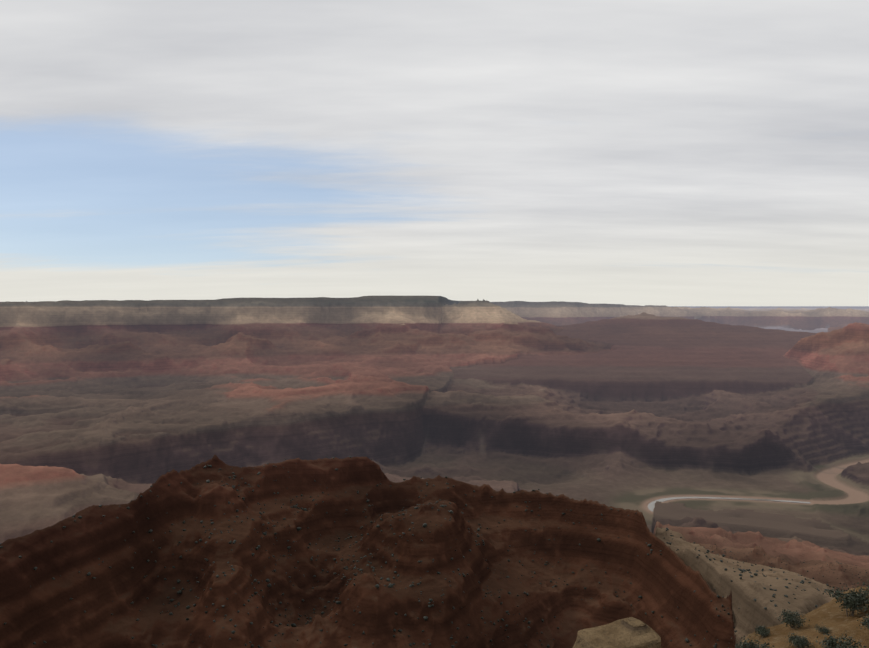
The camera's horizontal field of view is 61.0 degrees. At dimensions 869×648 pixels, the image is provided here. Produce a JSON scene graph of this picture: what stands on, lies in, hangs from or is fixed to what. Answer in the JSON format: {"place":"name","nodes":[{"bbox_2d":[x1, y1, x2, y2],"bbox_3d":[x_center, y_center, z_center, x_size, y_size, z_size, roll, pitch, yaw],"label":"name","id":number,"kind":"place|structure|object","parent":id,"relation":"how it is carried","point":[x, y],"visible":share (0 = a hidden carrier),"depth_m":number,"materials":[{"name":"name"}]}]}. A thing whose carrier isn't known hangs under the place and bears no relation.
{"place":"outdoors","nodes":[
{"label":"outdoors","id":0,"kind":"place"},
{"bbox_2d":[0,296,868,647],"bbox_3d":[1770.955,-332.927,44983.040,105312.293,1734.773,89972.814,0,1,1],"label":"canyon terrain","id":1,"kind":"structure","parent":0,"point":[588,414],"depth_m":5854.06,"materials":[{"name":"brown stone"}]},
{"bbox_2d":[0,456,868,647],"bbox_3d":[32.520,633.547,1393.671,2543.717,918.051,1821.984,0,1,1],"label":"stones","id":2,"kind":"object","parent":1,"relation":"on","point":[373,570],"visible":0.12,"depth_m":863.77,"materials":[{"name":"brown stone"}]},
{"bbox_2d":[573,617,660,647],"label":"boulder","id":3,"kind":"object","parent":1,"relation":"on","point":[630,632],"visible":1,"depth_m":11.92,"materials":[{"name":"stone"}]},
{"bbox_2d":[741,586,868,647],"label":"ground","id":4,"kind":"structure","parent":1,"relation":"on","point":[834,619],"depth_m":14.10,"materials":[{"name":"stone"}]},
{"bbox_2d":[731,636,773,647],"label":"bush","id":5,"kind":"object","parent":4,"relation":"on","point":[745,644],"visible":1,"depth_m":12.83,"materials":[{"name":"green plant"}]},
{"bbox_2d":[754,624,772,636],"bbox_3d":[6.378,6.004,14.342,0.372,0.236,0.392,0,1,-10],"label":"bush","id":6,"kind":"object","parent":4,"relation":"on","point":[763,631],"visible":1,"depth_m":14.32,"materials":[{"name":"green plant"}]},
{"bbox_2d":[775,609,809,629],"bbox_3d":[7.023,5.810,14.459,0.580,0.363,0.637,-1,2,-45],"label":"bush","id":7,"kind":"object","parent":4,"relation":"on","point":[789,618],"visible":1,"depth_m":14.43,"materials":[{"name":"green plant"}]},
{"bbox_2d":[785,632,814,647],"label":"bush","id":8,"kind":"object","parent":4,"relation":"on","point":[800,641],"visible":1,"depth_m":13.07,"materials":[{"name":"green plant"}]},
{"bbox_2d":[813,624,829,634],"bbox_3d":[7.055,5.571,13.430,0.334,0.214,0.289,1,2,36],"label":"bush","id":9,"kind":"object","parent":4,"relation":"on","point":[824,629],"visible":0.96,"depth_m":13.41,"materials":[{"name":"green plant"}]},
{"bbox_2d":[814,634,865,647],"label":"bush","id":10,"kind":"object","parent":4,"relation":"on","point":[831,641],"visible":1,"depth_m":11.77,"materials":[{"name":"green plant"}]},
{"bbox_2d":[823,586,868,616],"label":"bush","id":11,"kind":"object","parent":4,"relation":"on","point":[854,600],"visible":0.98,"depth_m":14.26,"materials":[{"name":"green plant"}]},
{"bbox_2d":[857,614,868,629],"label":"bush","id":12,"kind":"object","parent":4,"relation":"on","point":[866,619],"visible":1,"depth_m":12.47,"materials":[{"name":"green plant"}]},
{"bbox_2d":[857,579,868,599],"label":"bush","id":13,"kind":"object","parent":4,"relation":"on","point":[867,590],"visible":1,"depth_m":14.04,"materials":[{"name":"green plant"}]},
{"bbox_2d":[0,0,868,305],"label":"sky","id":14,"kind":"structure","parent":0,"point":[626,152],"materials":[{"name":"white"}]},
{"bbox_2d":[648,497,809,511],"bbox_3d":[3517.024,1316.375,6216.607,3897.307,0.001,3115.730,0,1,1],"label":"river water","id":15,"kind":"structure","parent":0,"point":[651,506],"depth_m":5586.57,"materials":[{"name":"grey liquid"}]}
]}

